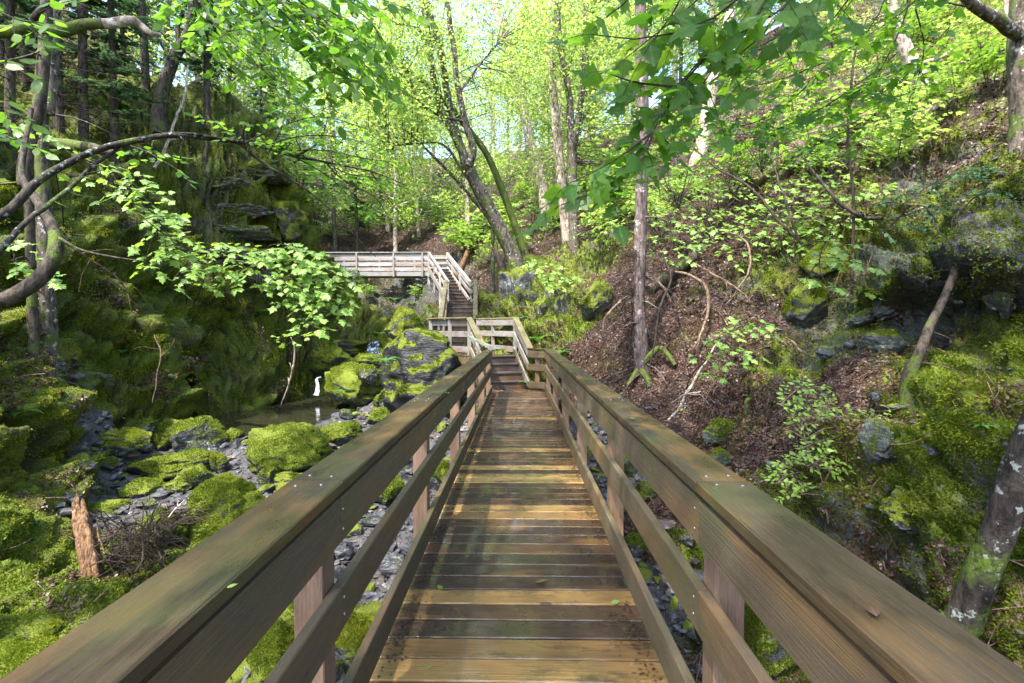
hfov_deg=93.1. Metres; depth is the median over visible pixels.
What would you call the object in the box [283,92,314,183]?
spruce tree
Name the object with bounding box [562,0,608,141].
broadleaf tree
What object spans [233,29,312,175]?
broadleaf tree
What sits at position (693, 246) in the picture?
maple sapling
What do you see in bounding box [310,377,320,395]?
waterfall
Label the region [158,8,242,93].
broadleaf tree
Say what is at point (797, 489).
azalea bush
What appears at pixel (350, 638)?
boulder
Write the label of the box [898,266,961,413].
snag
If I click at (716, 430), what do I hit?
boulder
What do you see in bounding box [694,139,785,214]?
dead brush
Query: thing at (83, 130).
spruce tree
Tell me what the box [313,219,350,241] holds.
leafy sapling
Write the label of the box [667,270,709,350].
dead branch
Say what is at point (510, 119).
broadleaf tree
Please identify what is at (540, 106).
broadleaf tree
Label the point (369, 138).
spruce tree
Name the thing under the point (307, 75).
broadleaf tree
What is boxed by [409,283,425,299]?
leafy sapling
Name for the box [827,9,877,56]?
leafy sapling
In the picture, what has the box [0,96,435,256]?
arching bough
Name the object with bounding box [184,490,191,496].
boulder
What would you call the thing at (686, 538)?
boulder
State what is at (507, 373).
staircase
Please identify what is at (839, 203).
dead branch
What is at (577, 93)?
broadleaf tree
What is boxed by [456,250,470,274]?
snag
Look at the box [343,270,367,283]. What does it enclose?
leafy sapling
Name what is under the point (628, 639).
debris
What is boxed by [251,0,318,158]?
broadleaf tree
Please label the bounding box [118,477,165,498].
boulder
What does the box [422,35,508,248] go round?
broadleaf tree
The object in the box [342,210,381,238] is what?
leafy sapling
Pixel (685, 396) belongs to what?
dead branch
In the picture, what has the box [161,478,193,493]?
boulder
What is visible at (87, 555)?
driftwood stump
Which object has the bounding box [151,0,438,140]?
beech tree
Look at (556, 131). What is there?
tree
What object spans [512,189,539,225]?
leafy sapling
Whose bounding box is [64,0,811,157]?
sky
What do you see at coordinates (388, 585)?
boulder
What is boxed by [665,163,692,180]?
leafy sapling
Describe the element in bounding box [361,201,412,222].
leafy sapling
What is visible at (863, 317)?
boulder
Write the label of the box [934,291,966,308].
boulder
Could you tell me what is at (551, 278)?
maple sapling
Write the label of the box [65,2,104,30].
spruce tree
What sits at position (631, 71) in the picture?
broadleaf tree
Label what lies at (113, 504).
boulder
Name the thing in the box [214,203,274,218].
rock ledge
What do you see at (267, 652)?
boulder
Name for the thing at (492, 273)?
tree
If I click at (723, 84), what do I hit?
leafy sapling
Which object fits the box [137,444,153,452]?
boulder
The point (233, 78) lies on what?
broadleaf tree
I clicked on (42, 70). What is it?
tree
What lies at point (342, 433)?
boulder
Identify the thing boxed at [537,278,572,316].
boulder
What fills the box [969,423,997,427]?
fern
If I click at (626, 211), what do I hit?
leafy sapling
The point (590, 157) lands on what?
leafy sapling
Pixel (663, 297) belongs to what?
dead branch
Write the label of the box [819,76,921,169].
leafy sapling
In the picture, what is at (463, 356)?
landing
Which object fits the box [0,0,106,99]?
spruce tree
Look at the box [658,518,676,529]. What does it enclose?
boulder
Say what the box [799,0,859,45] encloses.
leafy sapling
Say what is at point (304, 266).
maple sapling
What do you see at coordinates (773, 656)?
boulder
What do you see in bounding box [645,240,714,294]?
fallen log
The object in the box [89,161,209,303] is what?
maple sapling
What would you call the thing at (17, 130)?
maple sapling
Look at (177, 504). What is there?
dead branch
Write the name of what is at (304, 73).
broadleaf tree
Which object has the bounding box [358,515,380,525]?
boulder
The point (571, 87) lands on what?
broadleaf tree
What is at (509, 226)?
leafy sapling
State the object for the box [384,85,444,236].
broadleaf tree
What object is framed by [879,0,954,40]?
leafy sapling
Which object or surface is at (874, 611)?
fallen leaf
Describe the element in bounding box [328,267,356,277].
leafy sapling
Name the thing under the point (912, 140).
leafy sapling
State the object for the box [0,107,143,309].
curved trunk
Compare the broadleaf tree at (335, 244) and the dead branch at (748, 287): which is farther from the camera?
the broadleaf tree at (335, 244)
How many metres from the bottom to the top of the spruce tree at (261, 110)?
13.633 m
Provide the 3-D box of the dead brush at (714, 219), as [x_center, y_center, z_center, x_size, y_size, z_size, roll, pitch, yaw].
[4.595,-3.259,11.591,2.023,1.723,2.196,0,2,1]
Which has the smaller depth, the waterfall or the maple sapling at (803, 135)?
the maple sapling at (803, 135)
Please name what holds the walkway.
on the ground
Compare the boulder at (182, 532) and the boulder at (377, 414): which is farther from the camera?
the boulder at (377, 414)
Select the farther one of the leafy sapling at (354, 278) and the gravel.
the leafy sapling at (354, 278)
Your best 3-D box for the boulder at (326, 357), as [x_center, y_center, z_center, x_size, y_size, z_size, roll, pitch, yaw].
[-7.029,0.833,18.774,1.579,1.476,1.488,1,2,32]
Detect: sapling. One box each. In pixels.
[0,240,66,290]
[5,122,116,231]
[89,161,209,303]
[153,65,188,167]
[173,242,278,309]
[193,243,362,340]
[270,329,310,402]
[283,152,329,190]
[297,176,359,225]
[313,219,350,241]
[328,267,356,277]
[330,204,362,233]
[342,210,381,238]
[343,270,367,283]
[357,192,384,215]
[359,284,377,299]
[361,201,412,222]
[389,198,428,244]
[400,195,437,210]
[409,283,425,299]
[414,200,457,234]
[420,199,462,222]
[430,184,485,236]
[432,218,479,250]
[436,219,489,261]
[438,173,458,202]
[459,224,498,269]
[461,211,489,243]
[465,203,540,261]
[476,194,522,224]
[494,197,527,232]
[505,181,536,208]
[510,259,594,319]
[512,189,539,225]
[527,209,559,241]
[529,180,553,200]
[550,143,620,215]
[565,167,590,191]
[570,202,625,261]
[576,163,648,234]
[579,135,630,192]
[579,145,606,162]
[585,202,626,225]
[617,181,664,216]
[620,179,679,231]
[625,188,677,243]
[646,164,906,272]
[650,144,661,160]
[657,111,693,141]
[659,167,710,203]
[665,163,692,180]
[668,113,711,139]
[677,76,929,189]
[680,138,773,206]
[683,316,781,396]
[695,74,744,102]
[755,130,845,182]
[760,80,818,147]
[777,114,819,144]
[796,221,885,299]
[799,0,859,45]
[818,114,921,180]
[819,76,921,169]
[825,22,929,99]
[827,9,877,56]
[846,17,867,280]
[848,74,964,180]
[866,89,926,118]
[869,165,1007,254]
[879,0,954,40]
[893,59,983,111]
[905,0,959,45]
[923,29,1005,95]
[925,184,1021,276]
[936,0,1002,68]
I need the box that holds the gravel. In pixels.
[1,270,700,680]
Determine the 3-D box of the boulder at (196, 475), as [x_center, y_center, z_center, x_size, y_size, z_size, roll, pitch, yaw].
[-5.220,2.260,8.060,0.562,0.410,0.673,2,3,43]
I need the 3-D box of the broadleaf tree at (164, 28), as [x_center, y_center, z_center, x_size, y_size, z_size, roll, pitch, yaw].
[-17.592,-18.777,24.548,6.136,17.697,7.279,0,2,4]
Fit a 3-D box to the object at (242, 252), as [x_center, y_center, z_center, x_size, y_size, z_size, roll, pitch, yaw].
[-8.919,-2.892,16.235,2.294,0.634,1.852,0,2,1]
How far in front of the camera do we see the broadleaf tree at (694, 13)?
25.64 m
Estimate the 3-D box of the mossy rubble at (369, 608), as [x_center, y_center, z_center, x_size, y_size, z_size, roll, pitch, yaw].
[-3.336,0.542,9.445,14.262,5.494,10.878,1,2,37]
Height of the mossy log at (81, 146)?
0.610 m
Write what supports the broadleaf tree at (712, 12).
on the ground
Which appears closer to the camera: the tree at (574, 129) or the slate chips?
the slate chips
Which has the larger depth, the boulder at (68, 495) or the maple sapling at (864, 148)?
the maple sapling at (864, 148)
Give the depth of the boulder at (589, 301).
12.09 m
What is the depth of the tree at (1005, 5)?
10.58 m
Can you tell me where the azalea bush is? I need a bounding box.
[760,374,894,523]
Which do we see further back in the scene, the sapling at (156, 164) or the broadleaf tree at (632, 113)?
the broadleaf tree at (632, 113)
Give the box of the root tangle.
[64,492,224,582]
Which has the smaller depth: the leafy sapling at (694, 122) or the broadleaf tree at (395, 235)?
the leafy sapling at (694, 122)
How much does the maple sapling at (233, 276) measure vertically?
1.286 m
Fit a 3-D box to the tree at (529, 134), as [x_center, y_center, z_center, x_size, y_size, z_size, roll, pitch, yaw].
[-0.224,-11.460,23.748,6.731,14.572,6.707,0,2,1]
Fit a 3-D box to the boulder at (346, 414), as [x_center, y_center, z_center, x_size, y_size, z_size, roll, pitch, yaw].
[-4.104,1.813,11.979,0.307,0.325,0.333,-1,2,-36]
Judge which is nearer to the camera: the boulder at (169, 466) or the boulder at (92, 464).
the boulder at (92, 464)
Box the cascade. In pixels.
[367,341,380,354]
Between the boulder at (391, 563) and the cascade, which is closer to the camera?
the boulder at (391, 563)
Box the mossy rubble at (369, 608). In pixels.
[59,234,692,682]
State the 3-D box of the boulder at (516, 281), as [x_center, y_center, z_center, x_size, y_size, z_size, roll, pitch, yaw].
[0.364,-1.159,15.524,1.809,2.620,1.668,-1,2,-29]
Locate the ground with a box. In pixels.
[0,0,1023,682]
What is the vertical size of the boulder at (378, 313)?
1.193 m
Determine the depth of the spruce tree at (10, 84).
10.21 m
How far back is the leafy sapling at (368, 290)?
25.62 m
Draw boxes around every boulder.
[0,635,57,678]
[1,608,68,638]
[58,487,83,505]
[78,460,97,472]
[90,498,133,510]
[91,509,116,521]
[98,427,151,456]
[100,455,118,470]
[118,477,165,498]
[123,451,139,458]
[125,448,210,479]
[126,459,141,466]
[134,498,156,506]
[134,506,188,547]
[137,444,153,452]
[139,426,154,431]
[153,418,182,451]
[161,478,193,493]
[169,415,229,451]
[174,463,215,488]
[184,472,265,547]
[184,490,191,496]
[208,450,228,472]
[224,427,244,442]
[245,421,332,471]
[246,618,294,682]
[257,462,279,485]
[273,471,300,490]
[279,600,293,626]
[310,344,352,376]
[318,420,363,445]
[324,362,382,403]
[331,339,367,357]
[334,541,355,560]
[335,610,373,665]
[339,409,353,419]
[346,394,373,406]
[352,353,381,369]
[357,364,377,383]
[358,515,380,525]
[366,407,390,423]
[370,310,382,317]
[372,394,382,406]
[375,474,404,504]
[379,328,467,412]
[379,550,404,577]
[382,311,394,321]
[383,306,424,339]
[386,581,392,591]
[420,304,441,329]
[430,460,449,490]
[490,266,537,328]
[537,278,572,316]
[579,278,611,319]
[624,456,637,477]
[625,532,646,557]
[635,481,656,500]
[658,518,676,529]
[678,531,693,549]
[693,626,702,644]
[701,417,734,444]
[709,447,730,466]
[744,601,796,676]
[765,460,775,469]
[781,278,828,327]
[798,240,850,278]
[815,345,838,361]
[843,340,856,349]
[845,307,876,326]
[856,417,898,465]
[858,328,909,352]
[868,391,882,400]
[872,301,900,320]
[878,485,917,534]
[885,403,906,410]
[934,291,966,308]
[981,290,1017,318]
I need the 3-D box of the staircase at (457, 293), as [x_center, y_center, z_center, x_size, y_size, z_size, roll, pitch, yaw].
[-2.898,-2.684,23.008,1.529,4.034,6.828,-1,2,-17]
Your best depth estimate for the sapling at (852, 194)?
8.31 m
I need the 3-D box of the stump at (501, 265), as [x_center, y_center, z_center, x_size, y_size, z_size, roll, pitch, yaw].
[-0.297,-2.371,15.838,0.486,1.129,0.329,0,2,1]
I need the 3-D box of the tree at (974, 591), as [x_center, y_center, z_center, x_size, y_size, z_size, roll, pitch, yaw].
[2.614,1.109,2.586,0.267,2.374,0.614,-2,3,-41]
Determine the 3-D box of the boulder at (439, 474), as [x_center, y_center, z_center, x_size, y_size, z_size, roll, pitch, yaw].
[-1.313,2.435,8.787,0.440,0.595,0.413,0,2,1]
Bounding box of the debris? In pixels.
[378,390,661,681]
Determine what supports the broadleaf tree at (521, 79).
on the ground
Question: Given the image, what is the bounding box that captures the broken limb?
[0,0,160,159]
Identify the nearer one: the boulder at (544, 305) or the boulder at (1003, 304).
the boulder at (1003, 304)
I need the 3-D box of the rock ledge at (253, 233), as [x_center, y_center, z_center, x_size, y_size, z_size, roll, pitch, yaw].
[-9.279,-3.668,16.699,2.207,0.643,2.420,1,2,38]
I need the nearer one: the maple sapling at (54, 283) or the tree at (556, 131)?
the maple sapling at (54, 283)
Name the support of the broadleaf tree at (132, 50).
on the ground
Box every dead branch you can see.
[68,245,145,317]
[96,521,104,553]
[138,335,170,402]
[168,484,184,517]
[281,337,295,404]
[601,296,626,337]
[645,275,673,304]
[648,256,684,374]
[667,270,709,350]
[667,346,714,420]
[671,389,714,402]
[691,142,802,244]
[693,262,749,300]
[715,260,767,304]
[724,230,751,304]
[757,148,797,235]
[785,337,815,358]
[801,155,882,219]
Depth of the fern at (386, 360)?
11.57 m
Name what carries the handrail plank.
on the footbridge
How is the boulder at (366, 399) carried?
in the water
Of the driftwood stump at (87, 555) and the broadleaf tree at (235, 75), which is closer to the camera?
the driftwood stump at (87, 555)
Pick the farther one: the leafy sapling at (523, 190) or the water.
the leafy sapling at (523, 190)
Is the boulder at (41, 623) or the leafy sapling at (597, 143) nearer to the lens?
the boulder at (41, 623)
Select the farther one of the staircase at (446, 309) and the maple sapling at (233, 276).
the staircase at (446, 309)
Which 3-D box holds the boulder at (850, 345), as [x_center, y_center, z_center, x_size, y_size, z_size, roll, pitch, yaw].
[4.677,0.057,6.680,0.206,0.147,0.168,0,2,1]
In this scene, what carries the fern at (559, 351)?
on the ground
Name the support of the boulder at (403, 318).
on the ground
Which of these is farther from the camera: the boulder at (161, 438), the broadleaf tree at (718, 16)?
the broadleaf tree at (718, 16)
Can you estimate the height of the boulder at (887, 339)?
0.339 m
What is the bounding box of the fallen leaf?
[866,607,879,615]
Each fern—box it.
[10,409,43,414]
[247,310,268,313]
[363,356,402,361]
[518,335,558,341]
[556,349,573,353]
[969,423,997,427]
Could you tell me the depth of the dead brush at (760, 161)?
11.21 m
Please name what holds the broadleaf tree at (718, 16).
on the ground
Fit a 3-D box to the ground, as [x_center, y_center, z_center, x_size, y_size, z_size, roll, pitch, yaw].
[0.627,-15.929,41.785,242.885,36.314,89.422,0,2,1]
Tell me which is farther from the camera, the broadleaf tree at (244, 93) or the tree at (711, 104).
the broadleaf tree at (244, 93)
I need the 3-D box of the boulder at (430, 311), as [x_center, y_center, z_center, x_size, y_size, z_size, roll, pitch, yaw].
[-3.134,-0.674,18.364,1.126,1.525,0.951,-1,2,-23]
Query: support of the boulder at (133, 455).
on the ground
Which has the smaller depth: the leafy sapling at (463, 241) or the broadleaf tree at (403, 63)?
the leafy sapling at (463, 241)
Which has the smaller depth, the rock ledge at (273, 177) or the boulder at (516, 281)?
the boulder at (516, 281)
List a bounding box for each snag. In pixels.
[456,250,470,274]
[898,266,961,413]
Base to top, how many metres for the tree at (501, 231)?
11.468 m
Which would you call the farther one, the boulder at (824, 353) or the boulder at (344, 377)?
the boulder at (344, 377)
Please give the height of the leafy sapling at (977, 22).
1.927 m
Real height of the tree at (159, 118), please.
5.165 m
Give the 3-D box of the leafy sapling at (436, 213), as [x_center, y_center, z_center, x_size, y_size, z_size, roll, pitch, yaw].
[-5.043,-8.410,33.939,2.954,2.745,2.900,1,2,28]
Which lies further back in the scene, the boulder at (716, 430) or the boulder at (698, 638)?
the boulder at (716, 430)
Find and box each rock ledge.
[204,224,279,241]
[206,176,253,194]
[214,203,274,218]
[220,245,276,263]
[236,158,292,184]
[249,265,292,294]
[270,200,308,241]
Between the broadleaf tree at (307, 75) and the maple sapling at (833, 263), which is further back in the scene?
the broadleaf tree at (307, 75)
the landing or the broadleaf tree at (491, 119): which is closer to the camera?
the landing
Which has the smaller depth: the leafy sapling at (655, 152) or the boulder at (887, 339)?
the boulder at (887, 339)
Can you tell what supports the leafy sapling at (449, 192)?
on the ground
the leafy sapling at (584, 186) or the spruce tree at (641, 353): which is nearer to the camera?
the spruce tree at (641, 353)
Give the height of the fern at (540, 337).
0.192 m
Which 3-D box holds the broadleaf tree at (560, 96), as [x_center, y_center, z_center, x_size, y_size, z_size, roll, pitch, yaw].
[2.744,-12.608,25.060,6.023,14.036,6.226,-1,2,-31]
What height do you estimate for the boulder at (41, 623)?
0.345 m
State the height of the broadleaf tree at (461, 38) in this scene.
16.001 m
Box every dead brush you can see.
[623,149,703,223]
[623,179,707,239]
[662,161,747,235]
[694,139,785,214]
[719,96,808,189]
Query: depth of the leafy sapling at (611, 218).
16.55 m
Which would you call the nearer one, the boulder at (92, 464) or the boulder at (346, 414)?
the boulder at (92, 464)
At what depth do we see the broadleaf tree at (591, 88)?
34.82 m
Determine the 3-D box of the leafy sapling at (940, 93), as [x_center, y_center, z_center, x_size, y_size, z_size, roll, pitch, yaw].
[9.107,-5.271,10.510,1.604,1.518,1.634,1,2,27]
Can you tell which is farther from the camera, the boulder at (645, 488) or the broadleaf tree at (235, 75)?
the broadleaf tree at (235, 75)
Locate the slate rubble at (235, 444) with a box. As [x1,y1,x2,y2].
[22,341,703,682]
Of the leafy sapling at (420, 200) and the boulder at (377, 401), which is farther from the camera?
the leafy sapling at (420, 200)
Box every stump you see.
[72,487,104,577]
[495,251,505,274]
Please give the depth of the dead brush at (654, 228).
11.43 m
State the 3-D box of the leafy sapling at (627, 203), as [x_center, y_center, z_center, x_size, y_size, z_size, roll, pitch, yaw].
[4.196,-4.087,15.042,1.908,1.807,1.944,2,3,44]
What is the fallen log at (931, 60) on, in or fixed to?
on the ground
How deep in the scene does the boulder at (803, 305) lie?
8.14 m
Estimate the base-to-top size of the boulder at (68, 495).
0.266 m
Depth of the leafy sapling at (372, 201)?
39.59 m
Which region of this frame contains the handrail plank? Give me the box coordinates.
[467,336,500,350]
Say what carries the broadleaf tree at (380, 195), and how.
on the ground
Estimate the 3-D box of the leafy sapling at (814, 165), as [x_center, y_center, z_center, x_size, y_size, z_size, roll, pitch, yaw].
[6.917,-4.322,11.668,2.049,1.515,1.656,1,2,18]
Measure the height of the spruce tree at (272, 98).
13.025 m
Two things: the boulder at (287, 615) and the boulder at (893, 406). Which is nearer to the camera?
the boulder at (287, 615)
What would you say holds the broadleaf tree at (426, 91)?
on the ground
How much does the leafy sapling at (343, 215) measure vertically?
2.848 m
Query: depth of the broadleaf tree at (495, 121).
57.05 m
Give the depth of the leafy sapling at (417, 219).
32.48 m
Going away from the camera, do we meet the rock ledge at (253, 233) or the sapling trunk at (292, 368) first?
the sapling trunk at (292, 368)
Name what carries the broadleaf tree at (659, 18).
on the ground
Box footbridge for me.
[0,348,1023,682]
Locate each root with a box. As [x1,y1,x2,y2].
[203,141,214,218]
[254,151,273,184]
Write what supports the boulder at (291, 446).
on the ground
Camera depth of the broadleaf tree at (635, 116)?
29.14 m
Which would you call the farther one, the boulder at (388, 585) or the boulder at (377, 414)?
the boulder at (377, 414)
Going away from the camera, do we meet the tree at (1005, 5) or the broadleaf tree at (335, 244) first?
the tree at (1005, 5)
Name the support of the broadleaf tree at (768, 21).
on the ground
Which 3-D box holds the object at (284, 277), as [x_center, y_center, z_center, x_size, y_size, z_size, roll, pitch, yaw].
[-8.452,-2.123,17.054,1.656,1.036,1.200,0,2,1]
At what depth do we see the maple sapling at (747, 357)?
7.20 m
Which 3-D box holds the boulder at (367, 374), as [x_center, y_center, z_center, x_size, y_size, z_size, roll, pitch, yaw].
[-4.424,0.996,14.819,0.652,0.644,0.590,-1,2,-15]
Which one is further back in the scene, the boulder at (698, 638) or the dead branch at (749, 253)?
the dead branch at (749, 253)
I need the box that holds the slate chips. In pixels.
[652,157,1011,515]
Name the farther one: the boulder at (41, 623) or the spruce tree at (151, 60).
the spruce tree at (151, 60)
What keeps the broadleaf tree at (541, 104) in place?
on the ground
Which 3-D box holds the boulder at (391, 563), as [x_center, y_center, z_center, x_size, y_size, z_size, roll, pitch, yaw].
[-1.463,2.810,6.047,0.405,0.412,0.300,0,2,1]
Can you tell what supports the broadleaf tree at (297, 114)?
on the ground
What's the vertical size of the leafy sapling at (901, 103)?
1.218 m
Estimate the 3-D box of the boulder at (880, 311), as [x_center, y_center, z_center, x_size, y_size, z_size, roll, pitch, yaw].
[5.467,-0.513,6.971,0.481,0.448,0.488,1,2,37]
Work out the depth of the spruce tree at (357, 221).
31.30 m
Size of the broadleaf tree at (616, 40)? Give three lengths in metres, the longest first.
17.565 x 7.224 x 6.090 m
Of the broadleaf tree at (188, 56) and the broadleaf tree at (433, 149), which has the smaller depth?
the broadleaf tree at (188, 56)
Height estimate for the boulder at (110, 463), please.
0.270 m
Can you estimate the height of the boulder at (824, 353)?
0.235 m
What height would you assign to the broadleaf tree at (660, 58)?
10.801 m
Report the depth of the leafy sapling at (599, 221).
14.81 m
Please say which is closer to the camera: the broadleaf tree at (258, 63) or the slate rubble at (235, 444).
the slate rubble at (235, 444)
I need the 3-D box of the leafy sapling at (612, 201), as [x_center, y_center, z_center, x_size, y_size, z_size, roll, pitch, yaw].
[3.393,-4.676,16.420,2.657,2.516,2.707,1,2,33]
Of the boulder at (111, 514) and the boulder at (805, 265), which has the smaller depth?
the boulder at (111, 514)
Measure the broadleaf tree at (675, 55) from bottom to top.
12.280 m
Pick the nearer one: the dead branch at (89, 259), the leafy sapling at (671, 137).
the dead branch at (89, 259)
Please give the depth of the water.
14.47 m
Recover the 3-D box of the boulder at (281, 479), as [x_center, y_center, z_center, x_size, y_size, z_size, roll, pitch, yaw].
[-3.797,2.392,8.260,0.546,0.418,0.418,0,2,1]
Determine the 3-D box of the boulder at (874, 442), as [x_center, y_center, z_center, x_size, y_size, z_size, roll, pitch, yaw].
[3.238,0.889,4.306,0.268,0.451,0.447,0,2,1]
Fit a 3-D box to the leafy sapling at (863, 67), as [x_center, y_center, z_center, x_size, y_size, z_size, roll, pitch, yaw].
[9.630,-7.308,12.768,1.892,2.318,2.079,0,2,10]
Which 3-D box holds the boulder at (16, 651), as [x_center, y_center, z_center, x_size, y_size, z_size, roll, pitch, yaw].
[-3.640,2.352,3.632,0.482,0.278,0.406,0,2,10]
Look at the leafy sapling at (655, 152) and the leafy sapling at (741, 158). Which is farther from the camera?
the leafy sapling at (655, 152)
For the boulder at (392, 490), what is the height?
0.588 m
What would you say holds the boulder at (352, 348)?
on the ground
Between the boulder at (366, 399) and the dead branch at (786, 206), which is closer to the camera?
the dead branch at (786, 206)
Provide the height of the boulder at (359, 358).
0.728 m
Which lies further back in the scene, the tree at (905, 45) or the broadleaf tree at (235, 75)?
the broadleaf tree at (235, 75)
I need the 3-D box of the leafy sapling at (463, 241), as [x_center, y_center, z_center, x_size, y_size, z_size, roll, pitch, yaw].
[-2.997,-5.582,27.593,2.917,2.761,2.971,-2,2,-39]
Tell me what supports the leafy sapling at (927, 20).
on the ground
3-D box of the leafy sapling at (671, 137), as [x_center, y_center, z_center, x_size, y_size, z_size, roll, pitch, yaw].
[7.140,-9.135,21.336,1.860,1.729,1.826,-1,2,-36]
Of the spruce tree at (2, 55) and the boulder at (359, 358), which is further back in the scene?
the boulder at (359, 358)
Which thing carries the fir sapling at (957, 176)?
on the ground
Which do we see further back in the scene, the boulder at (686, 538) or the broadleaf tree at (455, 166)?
the broadleaf tree at (455, 166)
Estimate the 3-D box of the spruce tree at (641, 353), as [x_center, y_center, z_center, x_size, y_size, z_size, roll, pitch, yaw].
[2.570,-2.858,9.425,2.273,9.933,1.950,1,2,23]
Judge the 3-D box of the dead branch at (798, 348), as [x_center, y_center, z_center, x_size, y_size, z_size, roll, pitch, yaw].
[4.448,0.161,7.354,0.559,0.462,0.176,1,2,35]
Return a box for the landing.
[427,317,513,364]
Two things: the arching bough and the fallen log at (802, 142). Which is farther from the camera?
the fallen log at (802, 142)
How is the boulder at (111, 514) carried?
on the ground
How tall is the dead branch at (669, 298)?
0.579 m
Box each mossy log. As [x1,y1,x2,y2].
[21,136,117,155]
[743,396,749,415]
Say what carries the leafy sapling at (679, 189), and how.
on the ground
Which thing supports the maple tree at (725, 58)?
on the ground
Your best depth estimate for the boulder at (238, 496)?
6.59 m
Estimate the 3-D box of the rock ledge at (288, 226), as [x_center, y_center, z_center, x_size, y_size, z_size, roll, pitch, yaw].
[-8.370,-4.461,17.952,1.496,1.651,1.349,0,2,1]
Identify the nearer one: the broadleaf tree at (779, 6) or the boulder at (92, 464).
the boulder at (92, 464)
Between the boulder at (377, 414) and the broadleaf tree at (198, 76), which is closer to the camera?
the boulder at (377, 414)
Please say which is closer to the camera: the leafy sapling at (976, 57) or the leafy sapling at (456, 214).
the leafy sapling at (976, 57)
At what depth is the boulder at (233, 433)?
10.37 m
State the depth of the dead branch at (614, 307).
8.96 m
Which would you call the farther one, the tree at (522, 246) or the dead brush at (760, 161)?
the tree at (522, 246)
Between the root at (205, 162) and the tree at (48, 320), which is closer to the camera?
the tree at (48, 320)
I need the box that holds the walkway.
[325,252,451,292]
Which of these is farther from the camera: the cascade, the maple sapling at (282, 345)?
the cascade
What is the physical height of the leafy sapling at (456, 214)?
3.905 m
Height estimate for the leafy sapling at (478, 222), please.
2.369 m
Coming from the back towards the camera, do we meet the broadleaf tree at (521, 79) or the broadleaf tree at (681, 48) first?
the broadleaf tree at (521, 79)
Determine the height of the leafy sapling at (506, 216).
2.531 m
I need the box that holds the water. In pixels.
[213,394,359,436]
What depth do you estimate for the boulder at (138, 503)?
7.20 m
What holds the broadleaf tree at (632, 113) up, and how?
on the ground
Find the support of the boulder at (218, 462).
on the ground
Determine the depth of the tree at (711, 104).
16.48 m
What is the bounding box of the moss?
[0,0,1023,682]
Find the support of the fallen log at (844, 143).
on the ground
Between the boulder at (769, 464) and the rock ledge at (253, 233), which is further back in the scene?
the rock ledge at (253, 233)
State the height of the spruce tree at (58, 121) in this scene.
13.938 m
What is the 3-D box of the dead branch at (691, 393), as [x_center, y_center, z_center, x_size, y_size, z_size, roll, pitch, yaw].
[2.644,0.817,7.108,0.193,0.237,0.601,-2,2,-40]
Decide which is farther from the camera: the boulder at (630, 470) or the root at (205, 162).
the root at (205, 162)
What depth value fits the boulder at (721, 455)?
6.18 m
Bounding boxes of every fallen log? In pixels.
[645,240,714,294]
[744,110,871,188]
[809,136,920,148]
[896,41,968,72]
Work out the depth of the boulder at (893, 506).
3.74 m
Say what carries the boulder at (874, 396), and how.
on the ground
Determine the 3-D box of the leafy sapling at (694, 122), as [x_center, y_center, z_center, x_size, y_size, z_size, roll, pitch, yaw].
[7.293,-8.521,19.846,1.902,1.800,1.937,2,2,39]
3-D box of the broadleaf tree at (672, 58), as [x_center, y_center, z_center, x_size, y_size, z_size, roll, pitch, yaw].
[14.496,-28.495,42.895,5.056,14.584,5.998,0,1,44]
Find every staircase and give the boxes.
[427,252,473,307]
[437,280,477,345]
[466,317,532,389]
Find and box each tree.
[0,0,34,68]
[0,0,91,358]
[0,0,93,160]
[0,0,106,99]
[0,0,153,136]
[3,0,157,157]
[34,0,107,376]
[60,0,194,164]
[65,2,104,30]
[87,0,159,75]
[88,0,193,90]
[95,0,171,75]
[104,0,223,85]
[117,2,162,66]
[125,0,270,86]
[134,2,174,78]
[150,0,206,132]
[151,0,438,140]
[153,0,250,129]
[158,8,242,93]
[180,0,274,111]
[184,3,227,86]
[210,0,336,195]
[212,9,278,130]
[220,45,254,104]
[221,6,280,109]
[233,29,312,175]
[235,3,289,137]
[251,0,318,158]
[252,29,289,169]
[275,66,316,166]
[279,21,327,142]
[283,7,369,198]
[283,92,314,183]
[284,0,367,227]
[292,1,352,189]
[302,0,574,266]
[302,65,368,250]
[322,0,528,256]
[330,72,380,261]
[335,50,424,231]
[347,0,412,210]
[349,93,433,251]
[357,38,380,189]
[372,0,434,194]
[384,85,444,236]
[388,66,444,217]
[392,115,494,292]
[409,21,466,179]
[412,56,440,160]
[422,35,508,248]
[427,59,485,196]
[428,18,496,213]
[451,0,573,237]
[455,64,521,196]
[476,61,513,156]
[485,40,523,178]
[488,0,562,193]
[495,5,539,159]
[496,0,601,252]
[504,0,618,219]
[505,0,659,253]
[514,0,966,246]
[518,1,565,165]
[527,1,611,183]
[527,36,566,139]
[530,1,578,156]
[561,1,619,149]
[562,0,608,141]
[562,0,623,164]
[567,0,699,79]
[585,1,697,395]
[587,1,653,132]
[598,0,687,139]
[599,2,651,119]
[602,1,668,143]
[648,0,704,96]
[648,2,686,100]
[652,0,722,110]
[653,5,692,82]
[656,0,747,79]
[667,0,745,46]
[688,1,737,166]
[690,0,745,52]
[767,4,777,32]
[770,0,809,19]
[860,0,941,107]
[941,410,1023,638]
[947,0,1023,153]
[1003,0,1008,54]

